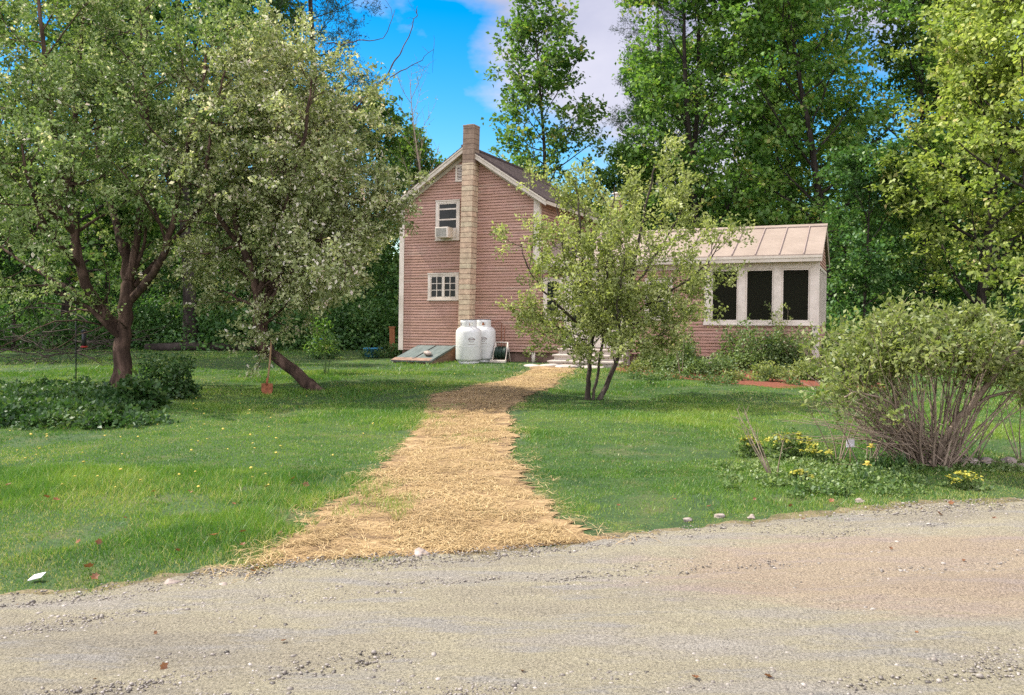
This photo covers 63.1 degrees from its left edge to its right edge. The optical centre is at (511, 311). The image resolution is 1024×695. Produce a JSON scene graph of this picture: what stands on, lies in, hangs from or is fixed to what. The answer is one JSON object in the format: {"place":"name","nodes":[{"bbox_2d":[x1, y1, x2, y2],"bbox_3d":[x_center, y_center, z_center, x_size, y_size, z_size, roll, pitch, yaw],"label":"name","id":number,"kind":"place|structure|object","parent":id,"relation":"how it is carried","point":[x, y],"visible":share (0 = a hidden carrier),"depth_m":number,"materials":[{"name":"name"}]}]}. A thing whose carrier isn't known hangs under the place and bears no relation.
{"place":"outdoors","nodes":[
{"label":"outdoors","id":0,"kind":"place"},
{"bbox_2d":[0,342,396,349],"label":"forest floor","id":1,"kind":"structure","parent":0,"point":[142,347],"depth_m":33.48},
{"bbox_2d":[0,168,65,349],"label":"maple tree","id":2,"kind":"object","parent":1,"relation":"on","point":[12,269],"visible":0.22,"depth_m":32.48,"materials":[{"name":"green plant"}]},
{"bbox_2d":[0,0,193,347],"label":"maple tree","id":3,"kind":"object","parent":1,"relation":"on","point":[71,278],"visible":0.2,"depth_m":33.06,"materials":[{"name":"green plant"}]},
{"bbox_2d":[38,182,166,319],"bbox_3d":[-17.544,-2.097,36.181,4.525,7.355,4.461,0,0,44],"label":"maple tree","id":4,"kind":"object","parent":1,"relation":"on","point":[105,278],"visible":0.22,"depth_m":35.43,"materials":[{"name":"green plant"}]},
{"bbox_2d":[27,9,202,304],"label":"maple tree","id":5,"kind":"object","parent":1,"relation":"on","point":[164,278],"visible":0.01,"depth_m":46.86,"materials":[{"name":"green plant"}]},
{"bbox_2d":[168,175,262,315],"bbox_3d":[-12.579,-2.337,35.732,4.758,7.845,4.827,0,0,-9],"label":"maple tree","id":6,"kind":"object","parent":1,"relation":"on","point":[228,288],"visible":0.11,"depth_m":34.99,"materials":[{"name":"green plant"}]},
{"bbox_2d":[157,0,347,266],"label":"maple tree","id":7,"kind":"object","parent":1,"relation":"on","point":[240,17],"visible":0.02,"depth_m":43.79,"materials":[{"name":"green plant"}]},
{"bbox_2d":[243,159,352,316],"bbox_3d":[-8.717,-2.577,35.218,5.056,8.335,5.129,0,0,39],"label":"maple tree","id":8,"kind":"object","parent":1,"relation":"on","point":[282,248],"visible":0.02,"depth_m":34.53,"materials":[{"name":"green plant"}]},
{"bbox_2d":[240,0,406,229],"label":"pine tree","id":9,"kind":"object","parent":1,"relation":"on","point":[310,4],"visible":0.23,"depth_m":36.87,"materials":[{"name":"green plant"}]},
{"bbox_2d":[309,209,398,317],"bbox_3d":[-6.328,-1.474,36.081,3.741,6.080,3.688,0,0,21],"label":"maple tree","id":10,"kind":"object","parent":1,"relation":"on","point":[382,272],"visible":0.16,"depth_m":35.46,"materials":[{"name":"green plant"}]},
{"bbox_2d":[319,90,423,304],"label":"maple tree","id":11,"kind":"object","parent":1,"relation":"on","point":[392,144],"visible":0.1,"depth_m":40.56,"materials":[{"name":"green plant"}]},
{"bbox_2d":[370,124,445,304],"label":"maple tree","id":12,"kind":"object","parent":1,"relation":"on","point":[405,152],"visible":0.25,"depth_m":44.76,"materials":[{"name":"green plant"}]},
{"bbox_2d":[379,59,438,190],"bbox_3d":[-4.272,-5.217,37.980,3.729,13.442,3.259,0,0,41],"label":"bare tree","id":13,"kind":"object","parent":1,"relation":"on","point":[418,158],"visible":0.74,"depth_m":38.56,"materials":[{"name":"brown wood"}]},
{"bbox_2d":[475,0,621,227],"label":"maple tree","id":14,"kind":"object","parent":1,"relation":"on","point":[522,28],"visible":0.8,"depth_m":40.66,"materials":[{"name":"green plant"}]},
{"bbox_2d":[587,141,678,230],"bbox_3d":[5.799,-3.296,40.337,5.948,9.806,6.034,0,0,-6],"label":"maple tree","id":15,"kind":"object","parent":1,"relation":"on","point":[629,155],"visible":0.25,"depth_m":39.32,"materials":[{"name":"green plant"}]},
{"bbox_2d":[601,0,726,229],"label":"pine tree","id":16,"kind":"object","parent":1,"relation":"on","point":[658,49],"visible":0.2,"depth_m":45.49,"materials":[{"name":"green plant"}]},
{"bbox_2d":[610,29,739,229],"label":"maple tree","id":17,"kind":"object","parent":1,"relation":"on","point":[679,132],"visible":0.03,"depth_m":50.17,"materials":[{"name":"green plant"}]},
{"bbox_2d":[612,0,787,229],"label":"maple tree","id":18,"kind":"object","parent":1,"relation":"on","point":[700,50],"visible":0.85,"depth_m":37.71,"materials":[{"name":"green plant"}]},
{"bbox_2d":[677,0,859,224],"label":"maple tree","id":19,"kind":"object","parent":1,"relation":"on","point":[781,88],"visible":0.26,"depth_m":41.40,"materials":[{"name":"green plant"}]},
{"bbox_2d":[731,0,895,233],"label":"maple tree","id":20,"kind":"object","parent":1,"relation":"on","point":[866,141],"visible":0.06,"depth_m":49.76,"materials":[{"name":"green plant"}]},
{"bbox_2d":[703,0,941,306],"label":"maple tree","id":21,"kind":"object","parent":1,"relation":"on","point":[824,97],"visible":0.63,"depth_m":36.82,"materials":[{"name":"green plant"}]},
{"bbox_2d":[811,0,1015,309],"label":"maple tree","id":22,"kind":"object","parent":1,"relation":"on","point":[919,85],"visible":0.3,"depth_m":39.36,"materials":[{"name":"green plant"}]},
{"bbox_2d":[868,125,1022,308],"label":"maple tree","id":23,"kind":"object","parent":1,"relation":"on","point":[941,151],"visible":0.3,"depth_m":34.17,"materials":[{"name":"green plant"}]},
{"bbox_2d":[886,0,1023,298],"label":"maple tree","id":24,"kind":"object","parent":1,"relation":"on","point":[1016,194],"visible":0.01,"depth_m":50.27,"materials":[{"name":"green plant"}]},
{"bbox_2d":[0,497,1023,694],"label":"gravel road","id":25,"kind":"structure","parent":0,"point":[468,630],"depth_m":3.96,"materials":[{"name":"grey gravel"}]},
{"bbox_2d":[164,578,180,584],"bbox_3d":[-1.859,1.477,4.552,0.094,0.042,0.081,0,0,27],"label":"stone","id":26,"kind":"object","parent":25,"relation":"on","point":[168,581],"visible":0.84,"depth_m":4.54,"materials":[{"name":"beige stone"}]},
{"bbox_2d":[0,348,1023,596],"bbox_3d":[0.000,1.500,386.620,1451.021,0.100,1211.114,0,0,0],"label":"ground","id":27,"kind":"structure","parent":0,"point":[650,522],"depth_m":8.68,"materials":[{"name":"green plant"}]},
{"bbox_2d":[0,0,54,233],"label":"maple tree","id":28,"kind":"object","parent":27,"relation":"on","point":[3,14],"visible":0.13,"depth_m":29.20,"materials":[{"name":"green plant"}]},
{"bbox_2d":[27,572,45,580],"bbox_3d":[-2.638,1.470,4.625,0.075,0.035,0.050,0,0,0],"label":"paper scrap","id":29,"kind":"object","parent":27,"relation":"on","point":[39,575],"visible":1,"depth_m":4.62,"materials":[{"name":"white paper"}]},
{"bbox_2d":[75,299,82,381],"bbox_3d":[-9.023,0.565,17.400,0.185,1.970,0.023,0,0,0],"label":"feeder pole","id":30,"kind":"object","parent":27,"relation":"on","point":[76,327],"visible":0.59,"depth_m":17.39,"materials":[{"name":"black metal"}]},
{"bbox_2d":[80,329,87,347],"bbox_3d":[-8.934,0.540,17.400,0.150,0.420,0.146,0,0,0],"label":"bird feeder","id":31,"kind":"object","parent":30,"relation":"hanging from","point":[84,340],"visible":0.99,"depth_m":17.36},
{"bbox_2d":[0,288,169,365],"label":"brush pile","id":32,"kind":"object","parent":27,"relation":"on","point":[89,342],"visible":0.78,"depth_m":23.83,"materials":[{"name":"brown plant"}]},
{"bbox_2d":[0,373,184,430],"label":"ground cover","id":33,"kind":"object","parent":27,"relation":"on","point":[40,403],"visible":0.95,"depth_m":11.62,"materials":[{"name":"green plant"}]},
{"bbox_2d":[107,369,171,408],"bbox_3d":[-5.695,1.225,12.733,0.860,0.739,0.935,0,0,-33],"label":"broad leaf plant","id":34,"kind":"object","parent":27,"relation":"on","point":[132,388],"visible":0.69,"depth_m":12.58,"materials":[{"name":"green plant"}]},
{"bbox_2d":[0,0,290,387],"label":"apple tree","id":35,"kind":"object","parent":27,"relation":"on","point":[49,89],"visible":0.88,"depth_m":15.27,"materials":[{"name":"green plant"}]},
{"bbox_2d":[134,346,204,399],"bbox_3d":[-5.903,1.048,14.189,1.358,0.961,1.058,0,0,16],"label":"shrub","id":36,"kind":"object","parent":27,"relation":"on","point":[174,372],"visible":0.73,"depth_m":14.12,"materials":[{"name":"green plant"}]},
{"bbox_2d":[38,0,306,341],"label":"maple tree","id":37,"kind":"object","parent":27,"relation":"on","point":[187,297],"visible":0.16,"depth_m":32.38,"materials":[{"name":"green plant"}]},
{"bbox_2d":[144,342,274,350],"bbox_3d":[-11.567,1.350,32.006,5.031,0.355,0.466,0,0,2],"label":"fallen log","id":38,"kind":"object","parent":27,"relation":"on","point":[165,346],"visible":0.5,"depth_m":31.92,"materials":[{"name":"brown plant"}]},
{"bbox_2d":[261,340,272,394],"bbox_3d":[-4.446,1.024,15.123,0.198,1.092,0.160,0,0,-21],"label":"shovel","id":39,"kind":"object","parent":27,"relation":"on","point":[266,387],"visible":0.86,"depth_m":15.10,"materials":[{"name":"metal"}]},
{"bbox_2d":[132,0,434,390],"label":"apple tree","id":40,"kind":"object","parent":27,"relation":"on","point":[317,253],"visible":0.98,"depth_m":14.85,"materials":[{"name":"green plant"}]},
{"bbox_2d":[301,312,338,374],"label":"sapling","id":41,"kind":"object","parent":27,"relation":"on","point":[324,345],"visible":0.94,"depth_m":19.85,"materials":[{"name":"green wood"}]},
{"bbox_2d":[307,333,344,358],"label":"shrub","id":42,"kind":"object","parent":27,"relation":"on","point":[313,354],"visible":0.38,"depth_m":26.31,"materials":[{"name":"green plant"}]},
{"bbox_2d":[363,347,382,356],"bbox_3d":[-4.609,1.347,27.500,0.700,0.305,0.700,0,0,0],"label":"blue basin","id":43,"kind":"object","parent":27,"relation":"on","point":[373,348],"visible":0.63,"depth_m":27.26,"materials":[{"name":"plastic"}]},
{"bbox_2d":[358,340,401,358],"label":"weed clump","id":44,"kind":"object","parent":27,"relation":"on","point":[393,351],"visible":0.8,"depth_m":27.01,"materials":[{"name":"green plant"}]},
{"bbox_2d":[389,327,395,346],"bbox_3d":[-4.093,1.030,28.500,0.220,1.040,0.160,0,0,0],"label":"wooden post","id":45,"kind":"object","parent":27,"relation":"on","point":[391,335],"visible":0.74,"depth_m":28.44,"materials":[{"name":"orange wood"}]},
{"bbox_2d":[391,345,455,363],"bbox_3d":[-2.634,1.272,25.002,1.350,0.495,1.630,0,0,23],"label":"cellar bulkhead","id":46,"kind":"object","parent":27,"relation":"on","point":[440,354],"visible":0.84,"depth_m":24.88,"materials":[{"name":"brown wood"}]},
{"bbox_2d":[391,345,436,361],"bbox_3d":[-2.950,1.253,25.135,0.664,0.417,1.630,0,0,23],"label":"door leaf","id":47,"kind":"structure","parent":46,"relation":"in","point":[408,355],"depth_m":25.05,"materials":[{"name":"grey wood"}]},
{"bbox_2d":[410,345,455,361],"bbox_3d":[-2.328,1.244,24.872,0.684,0.437,1.630,0,0,23],"label":"door leaf","id":48,"kind":"structure","parent":46,"relation":"in","point":[437,351],"depth_m":24.72,"materials":[{"name":"grey wood"}]},
{"bbox_2d":[202,366,658,582],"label":"straw path","id":49,"kind":"structure","parent":27,"relation":"on","point":[505,441],"depth_m":6.66,"materials":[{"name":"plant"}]},
{"bbox_2d":[414,547,428,555],"bbox_3d":[-0.564,1.486,5.139,0.093,0.048,0.106,0,0,-31],"label":"stone","id":50,"kind":"object","parent":49,"relation":"on","point":[419,551],"visible":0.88,"depth_m":5.12,"materials":[{"name":"beige stone"}]},
{"bbox_2d":[555,364,577,367],"bbox_3d":[1.463,1.473,22.434,0.495,0.102,0.757,0,0,44],"label":"stepping stone","id":51,"kind":"object","parent":49,"relation":"on","point":[566,366],"visible":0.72,"depth_m":22.27,"materials":[{"name":"stone"}]},
{"bbox_2d":[456,319,481,363],"bbox_3d":[-1.248,0.861,23.998,0.754,1.278,0.754,0,0,20],"label":"propane tank","id":52,"kind":"object","parent":27,"relation":"on","point":[468,341],"visible":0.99,"depth_m":23.71,"materials":[{"name":"white metal"}]},
{"bbox_2d":[477,319,495,361],"bbox_3d":[-0.854,0.861,24.668,0.754,1.278,0.754,0,0,33],"label":"propane tank","id":53,"kind":"object","parent":27,"relation":"on","point":[488,331],"visible":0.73,"depth_m":24.37,"materials":[{"name":"white metal"}]},
{"bbox_2d":[490,342,510,362],"bbox_3d":[-0.281,1.185,24.301,0.580,0.605,0.490,0,0,23],"label":"hose reel","id":54,"kind":"object","parent":27,"relation":"on","point":[499,352],"visible":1,"depth_m":24.26,"materials":[{"name":"white paint"}]},
{"bbox_2d":[0,256,1023,355],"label":"undergrowth","id":55,"kind":"object","parent":27,"relation":"on","point":[353,327],"visible":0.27,"depth_m":32.79,"materials":[{"name":"green plant"}]},
{"bbox_2d":[0,497,1023,594],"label":"road verge","id":56,"kind":"structure","parent":27,"relation":"on","point":[158,578],"depth_m":5.63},
{"bbox_2d":[0,156,1023,320],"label":"distant woods","id":57,"kind":"object","parent":27,"relation":"on","point":[5,254],"visible":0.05,"depth_m":62.35,"materials":[{"name":"green plant"}]},
{"bbox_2d":[547,348,629,367],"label":"front steps","id":58,"kind":"structure","parent":27,"relation":"on","point":[561,357],"depth_m":22.99,"materials":[{"name":"concrete"}]},
{"bbox_2d":[388,124,829,365],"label":"house","id":59,"kind":"structure","parent":27,"relation":"on","point":[468,196],"depth_m":24.95,"materials":[{"name":"pink wood"}]},
{"bbox_2d":[427,272,458,300],"bbox_3d":[-2.122,-0.770,25.643,1.107,0.855,0.059,0,0,23],"label":"window","id":60,"kind":"structure","parent":59,"relation":"in","point":[441,286],"depth_m":25.63,"materials":[{"name":"white paint"}]},
{"bbox_2d":[435,227,452,238],"bbox_3d":[-2.084,-2.410,25.425,0.440,0.320,0.341,0,0,23],"label":"air conditioner","id":61,"kind":"object","parent":59,"relation":"attached to","point":[443,232],"visible":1,"depth_m":25.29,"materials":[{"name":"white paint"}]},
{"bbox_2d":[435,199,459,240],"bbox_3d":[-1.983,-2.804,25.584,0.867,1.249,0.059,0,0,23],"label":"window","id":62,"kind":"structure","parent":59,"relation":"in","point":[447,211],"depth_m":25.58,"materials":[{"name":"white paint"}]},
{"bbox_2d":[543,278,562,319],"bbox_3d":[1.185,-0.367,24.246,0.642,1.234,0.059,0,0,23],"label":"window","id":63,"kind":"structure","parent":59,"relation":"in","point":[547,282],"depth_m":24.29,"materials":[{"name":"white paint"}]},
{"bbox_2d":[568,278,595,346],"bbox_3d":[2.015,0.026,23.909,0.844,1.988,0.025,0,0,23],"label":"door","id":64,"kind":"structure","parent":59,"relation":"in","point":[581,292],"depth_m":23.96,"materials":[{"name":"white paint"}]},
{"bbox_2d":[596,280,623,347],"bbox_3d":[2.776,0.026,23.587,0.844,1.988,0.025,0,0,23],"label":"door","id":65,"kind":"structure","parent":59,"relation":"in","point":[599,341],"depth_m":23.64,"materials":[{"name":"white paint"}]},
{"bbox_2d":[644,278,672,319],"bbox_3d":[4.045,-0.342,23.038,0.811,1.164,0.059,0,0,23],"label":"window","id":66,"kind":"structure","parent":59,"relation":"in","point":[645,279],"depth_m":23.05,"materials":[{"name":"white paint"}]},
{"bbox_2d":[489,129,755,399],"bbox_3d":[1.845,-0.752,14.215,4.480,4.578,3.200,0,0,0],"label":"young apple tree","id":67,"kind":"object","parent":27,"relation":"on","point":[611,293],"visible":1,"depth_m":13.82,"materials":[{"name":"green plant"}]},
{"bbox_2d":[729,434,763,457],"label":"spurge clump","id":68,"kind":"object","parent":27,"relation":"on","point":[745,449],"visible":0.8,"depth_m":8.63,"materials":[{"name":"green plant"}]},
{"bbox_2d":[616,365,880,387],"bbox_3d":[5.717,1.478,21.127,6.366,0.117,9.760,0,0,0],"label":"mulch bed","id":69,"kind":"object","parent":27,"relation":"on","point":[773,383],"visible":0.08,"depth_m":17.66,"materials":[{"name":"red plant"}]},
{"bbox_2d":[617,357,652,371],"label":"garden bush","id":70,"kind":"object","parent":69,"relation":"on","point":[637,365],"visible":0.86,"depth_m":20.53,"materials":[{"name":"green plant"}]},
{"bbox_2d":[638,339,674,368],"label":"garden bush","id":71,"kind":"object","parent":69,"relation":"on","point":[654,363],"visible":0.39,"depth_m":21.52,"materials":[{"name":"green plant"}]},
{"bbox_2d":[665,322,691,373],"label":"tall plant","id":72,"kind":"object","parent":69,"relation":"on","point":[679,340],"visible":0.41,"depth_m":19.65,"materials":[{"name":"green plant"}]},
{"bbox_2d":[660,326,704,371],"bbox_3d":[4.361,0.899,20.782,1.301,1.271,1.501,0,0,0],"label":"garden bush","id":73,"kind":"object","parent":69,"relation":"on","point":[687,352],"visible":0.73,"depth_m":20.65,"materials":[{"name":"green plant"}]},
{"bbox_2d":[680,349,739,374],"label":"garden bush","id":74,"kind":"object","parent":69,"relation":"on","point":[705,367],"visible":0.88,"depth_m":19.87,"materials":[{"name":"green plant"}]},
{"bbox_2d":[721,369,748,380],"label":"garden bush","id":75,"kind":"object","parent":69,"relation":"on","point":[736,375],"visible":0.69,"depth_m":17.82,"materials":[{"name":"green plant"}]},
{"bbox_2d":[624,362,885,385],"bbox_3d":[5.899,1.401,19.173,6.705,0.326,5.528,0,0,0],"label":"bed ground cover","id":76,"kind":"object","parent":69,"relation":"on","point":[660,371],"visible":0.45,"depth_m":18.30,"materials":[{"name":"green plant"}]},
{"bbox_2d":[715,313,797,370],"bbox_3d":[6.310,0.788,21.245,2.204,1.516,2.279,0,0,0],"label":"garden bush","id":77,"kind":"object","parent":69,"relation":"on","point":[738,358],"visible":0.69,"depth_m":21.04,"materials":[{"name":"green plant"}]},
{"bbox_2d":[746,360,791,380],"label":"garden bush","id":78,"kind":"object","parent":69,"relation":"on","point":[772,372],"visible":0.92,"depth_m":17.89,"materials":[{"name":"green plant"}]},
{"bbox_2d":[751,323,813,369],"bbox_3d":[6.856,0.908,21.048,1.612,1.266,1.416,0,0,14],"label":"garden bush","id":79,"kind":"object","parent":69,"relation":"on","point":[795,354],"visible":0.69,"depth_m":20.83,"materials":[{"name":"green plant"}]},
{"bbox_2d":[786,353,825,379],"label":"garden bush","id":80,"kind":"object","parent":69,"relation":"on","point":[797,370],"visible":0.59,"depth_m":18.43,"materials":[{"name":"green plant"}]},
{"bbox_2d":[789,318,829,362],"bbox_3d":[7.092,0.835,19.824,0.765,1.375,0.959,0,0,-19],"label":"tall plant","id":81,"kind":"object","parent":69,"relation":"on","point":[800,328],"visible":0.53,"depth_m":19.89,"materials":[{"name":"green plant"}]},
{"bbox_2d":[732,406,797,475],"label":"dry stalks","id":82,"kind":"object","parent":27,"relation":"on","point":[763,460],"visible":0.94,"depth_m":7.53,"materials":[{"name":"brown plant"}]},
{"bbox_2d":[760,301,792,355],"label":"tall plant","id":83,"kind":"object","parent":27,"relation":"on","point":[780,325],"visible":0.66,"depth_m":21.44,"materials":[{"name":"green plant"}]},
{"bbox_2d":[754,428,818,460],"bbox_3d":[2.867,1.365,8.545,0.649,0.334,0.552,0,0,45],"label":"spurge clump","id":84,"kind":"object","parent":27,"relation":"on","point":[777,445],"visible":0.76,"depth_m":8.47,"materials":[{"name":"green plant"}]},
{"bbox_2d":[784,465,814,481],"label":"spurge clump","id":85,"kind":"object","parent":27,"relation":"on","point":[800,472],"visible":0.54,"depth_m":7.21,"materials":[{"name":"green plant"}]},
{"bbox_2d":[794,443,839,464],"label":"spurge clump","id":86,"kind":"object","parent":27,"relation":"on","point":[811,451],"visible":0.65,"depth_m":8.06,"materials":[{"name":"yellow plant"}]},
{"bbox_2d":[803,386,876,461],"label":"dry stalks","id":87,"kind":"object","parent":27,"relation":"on","point":[841,452],"visible":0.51,"depth_m":8.17,"materials":[{"name":"brown plant"}]},
{"bbox_2d":[846,440,854,462],"bbox_3d":[3.248,1.370,8.001,0.084,0.300,0.012,0,0,-12],"label":"plant tag","id":88,"kind":"object","parent":27,"relation":"on","point":[851,442],"visible":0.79,"depth_m":8.00,"materials":[{"name":"white plastic"}]},
{"bbox_2d":[848,461,873,484],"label":"daffodil clump","id":89,"kind":"object","parent":27,"relation":"on","point":[864,475],"visible":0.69,"depth_m":7.14,"materials":[{"name":"green plant"}]},
{"bbox_2d":[713,453,1023,498],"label":"roadside ground cover","id":90,"kind":"object","parent":27,"relation":"on","point":[844,486],"visible":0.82,"depth_m":7.33,"materials":[{"name":"green plant"}]},
{"bbox_2d":[803,364,933,461],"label":"dry stalks","id":91,"kind":"object","parent":27,"relation":"on","point":[877,450],"visible":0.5,"depth_m":7.93,"materials":[{"name":"brown plant"}]},
{"bbox_2d":[812,134,937,329],"bbox_3d":[13.029,-2.337,30.070,4.827,7.845,4.758,0,0,-16],"label":"maple tree","id":92,"kind":"object","parent":27,"relation":"on","point":[848,175],"visible":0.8,"depth_m":29.91,"materials":[{"name":"green plant"}]},
{"bbox_2d":[867,444,898,470],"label":"daffodil clump","id":93,"kind":"object","parent":27,"relation":"on","point":[882,461],"visible":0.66,"depth_m":7.69,"materials":[{"name":"green plant"}]},
{"bbox_2d":[772,264,1023,468],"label":"lilac shrub","id":94,"kind":"object","parent":27,"relation":"on","point":[972,345],"visible":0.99,"depth_m":7.79,"materials":[{"name":"green plant"}]},
{"bbox_2d":[884,450,919,471],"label":"daffodil clump","id":95,"kind":"object","parent":27,"relation":"on","point":[901,460],"visible":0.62,"depth_m":7.58,"materials":[{"name":"green plant"}]},
{"bbox_2d":[863,0,1023,320],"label":"maple tree","id":96,"kind":"object","parent":27,"relation":"on","point":[989,211],"visible":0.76,"depth_m":28.28,"materials":[{"name":"green plant"}]},
{"bbox_2d":[936,470,993,492],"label":"spurge clump","id":97,"kind":"object","parent":27,"relation":"on","point":[956,480],"visible":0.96,"depth_m":6.97,"materials":[{"name":"yellow plant"}]},
{"bbox_2d":[908,0,1023,201],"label":"maple tree","id":98,"kind":"object","parent":27,"relation":"on","point":[987,38],"visible":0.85,"depth_m":26.85,"materials":[{"name":"green plant"}]},
{"bbox_2d":[958,458,981,465],"bbox_3d":[4.421,1.455,8.040,0.226,0.094,0.167,0,0,-17],"label":"stone","id":99,"kind":"object","parent":27,"relation":"on","point":[975,459],"visible":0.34,"depth_m":7.99,"materials":[{"name":"grey stone"}]},
{"bbox_2d":[929,130,1023,312],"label":"maple tree","id":100,"kind":"object","parent":27,"relation":"on","point":[967,176],"visible":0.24,"depth_m":32.30,"materials":[{"name":"green plant"}]},
{"bbox_2d":[951,384,1012,459],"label":"dry stalks","id":101,"kind":"object","parent":27,"relation":"on","point":[978,457],"visible":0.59,"depth_m":8.42,"materials":[{"name":"brown plant"}]},
{"bbox_2d":[980,457,995,463],"bbox_3d":[4.642,1.468,8.131,0.125,0.090,0.163,0,0,-8],"label":"stone","id":102,"kind":"object","parent":27,"relation":"on","point":[984,459],"visible":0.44,"depth_m":8.11,"materials":[{"name":"grey stone"}]},
{"bbox_2d":[992,387,1023,458],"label":"dry stalks","id":103,"kind":"object","parent":27,"relation":"on","point":[1012,430],"visible":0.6,"depth_m":8.20,"materials":[{"name":"brown plant"}]},
{"bbox_2d":[1000,457,1016,464],"bbox_3d":[4.836,1.464,8.084,0.149,0.114,0.218,0,0,-4],"label":"stone","id":104,"kind":"object","parent":27,"relation":"on","point":[1009,459],"visible":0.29,"depth_m":8.05,"materials":[{"name":"grey stone"}]},
{"bbox_2d":[0,0,1023,307],"label":"sky","id":105,"kind":"structure","parent":0,"point":[456,30],"materials":[{"name":"blue"}]},
{"bbox_2d":[819,327,843,362],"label":"garden bush","id":106,"kind":"object","parent":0,"point":[828,347],"visible":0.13,"depth_m":23.25,"materials":[{"name":"green plant"}]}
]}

